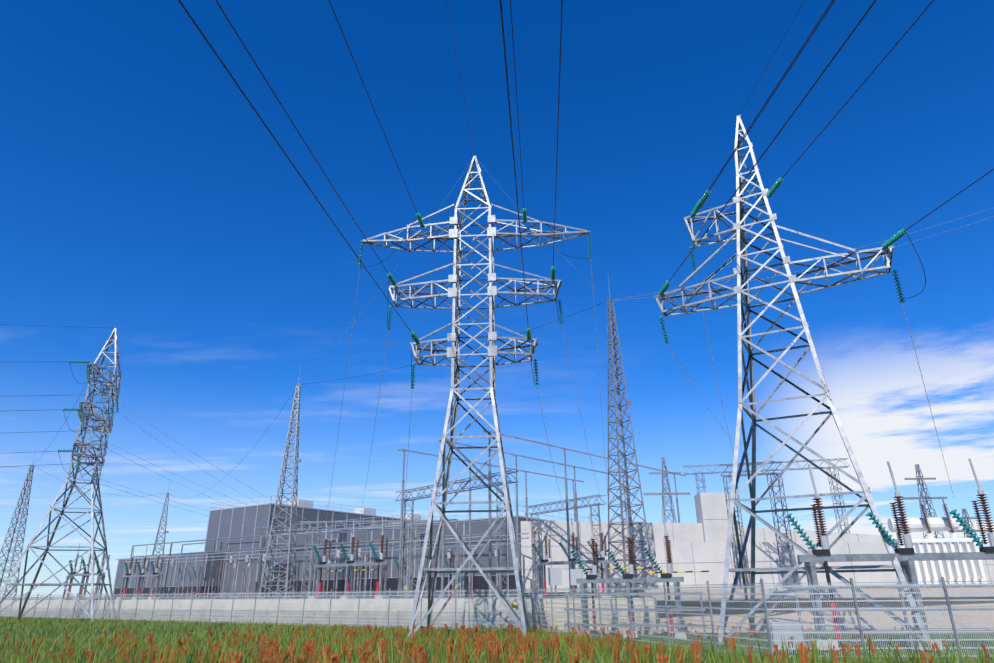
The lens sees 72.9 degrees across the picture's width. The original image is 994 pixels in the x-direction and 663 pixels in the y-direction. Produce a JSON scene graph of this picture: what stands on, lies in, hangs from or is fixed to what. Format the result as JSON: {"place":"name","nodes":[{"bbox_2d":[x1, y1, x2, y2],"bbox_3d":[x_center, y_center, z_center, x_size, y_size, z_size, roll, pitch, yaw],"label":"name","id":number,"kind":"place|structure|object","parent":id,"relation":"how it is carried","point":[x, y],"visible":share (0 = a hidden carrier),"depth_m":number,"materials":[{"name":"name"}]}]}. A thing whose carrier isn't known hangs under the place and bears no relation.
{"place":"outdoors","nodes":[
{"label":"outdoors","id":0,"kind":"place"},
{"bbox_2d":[0,615,537,643],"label":"grass","id":1,"kind":"structure","parent":0,"point":[65,627],"depth_m":39.71,"materials":[{"name":"green plant"}]},
{"bbox_2d":[0,587,993,634],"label":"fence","id":2,"kind":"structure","parent":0,"point":[131,614],"depth_m":36.10,"materials":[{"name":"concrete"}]},
{"bbox_2d":[0,451,35,598],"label":"mast","id":3,"kind":"object","parent":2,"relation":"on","point":[28,487],"visible":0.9,"depth_m":93.99,"materials":[{"name":"metal"}]},
{"bbox_2d":[152,484,169,554],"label":"mast","id":4,"kind":"object","parent":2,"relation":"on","point":[164,532],"visible":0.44,"depth_m":115.01,"materials":[{"name":"metal"}]},
{"bbox_2d":[258,364,300,598],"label":"mast","id":5,"kind":"object","parent":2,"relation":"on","point":[296,436],"visible":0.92,"depth_m":70.26,"materials":[{"name":"metal"}]},
{"bbox_2d":[113,496,588,598],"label":"buildings","id":6,"kind":"structure","parent":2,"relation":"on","point":[219,528],"depth_m":85.22,"materials":[{"name":"grey metal"}]},
{"bbox_2d":[607,278,655,596],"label":"mast","id":7,"kind":"object","parent":2,"relation":"on","point":[610,307],"visible":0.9,"depth_m":51.02,"materials":[{"name":"metal"}]},
{"bbox_2d":[521,492,993,592],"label":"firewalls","id":8,"kind":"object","parent":2,"relation":"on","point":[700,545],"visible":0.46,"depth_m":53.95,"materials":[{"name":"grey concrete"}]},
{"bbox_2d":[887,499,987,583],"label":"transformer","id":9,"kind":"object","parent":2,"relation":"on","point":[930,571],"visible":0.71,"depth_m":46.70,"materials":[{"name":"white paint"}]},
{"bbox_2d":[0,625,993,662],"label":"grass","id":10,"kind":"structure","parent":0,"point":[171,640],"depth_m":23.75,"materials":[{"name":"green plant"}]},
{"bbox_2d":[0,596,993,662],"bbox_3d":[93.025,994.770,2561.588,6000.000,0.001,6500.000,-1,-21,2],"label":"ground","id":11,"kind":"structure","parent":0,"point":[743,635],"depth_m":29.39,"materials":[{"name":"green plant"}]},
{"bbox_2d":[0,328,121,618],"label":"tower","id":12,"kind":"structure","parent":11,"relation":"on","point":[103,422],"depth_m":60.78,"materials":[{"name":"metal"}]},
{"bbox_2d":[58,177,906,481],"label":"insulators","id":13,"kind":"object","parent":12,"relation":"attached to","point":[694,213],"visible":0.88,"depth_m":36.17,"materials":[{"name":"glass"}]},
{"bbox_2d":[0,0,993,540],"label":"wires","id":14,"kind":"object","parent":12,"relation":"attached to","point":[528,216],"visible":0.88,"depth_m":27.55,"materials":[{"name":"grey metal"}]},
{"bbox_2d":[361,156,589,639],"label":"tower","id":15,"kind":"structure","parent":11,"relation":"on","point":[453,352],"depth_m":36.81,"materials":[{"name":"metal"}]},
{"bbox_2d":[0,621,992,662],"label":"sorrel","id":16,"kind":"object","parent":11,"relation":"on","point":[310,646],"visible":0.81,"depth_m":16.05,"materials":[{"name":"red plant"}]},
{"bbox_2d":[0,631,993,662],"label":"plants","id":17,"kind":"object","parent":11,"relation":"on","point":[815,653],"visible":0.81,"depth_m":14.32,"materials":[{"name":"green plant"}]},
{"bbox_2d":[0,577,993,662],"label":"fence","id":18,"kind":"object","parent":11,"relation":"on","point":[856,608],"visible":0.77,"depth_m":23.55,"materials":[{"name":"metal"}]},
{"bbox_2d":[13,643,981,662],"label":"wildflowers","id":19,"kind":"object","parent":11,"relation":"on","point":[540,653],"visible":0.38,"depth_m":16.69,"materials":[{"name":"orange plant"}]},
{"bbox_2d":[59,429,993,652],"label":"electrical substation","id":20,"kind":"object","parent":11,"relation":"on","point":[907,556],"visible":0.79,"depth_m":45.71,"materials":[{"name":"metal"}]},
{"bbox_2d":[138,647,990,662],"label":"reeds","id":21,"kind":"object","parent":11,"relation":"on","point":[559,656],"visible":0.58,"depth_m":12.41,"materials":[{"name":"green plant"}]},
{"bbox_2d":[654,115,931,649],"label":"tower","id":22,"kind":"structure","parent":11,"relation":"on","point":[741,214],"depth_m":30.03,"materials":[{"name":"metal"}]},
{"bbox_2d":[0,0,993,597],"label":"sky","id":23,"kind":"structure","parent":0,"point":[143,195],"materials":[{"name":"blue"}]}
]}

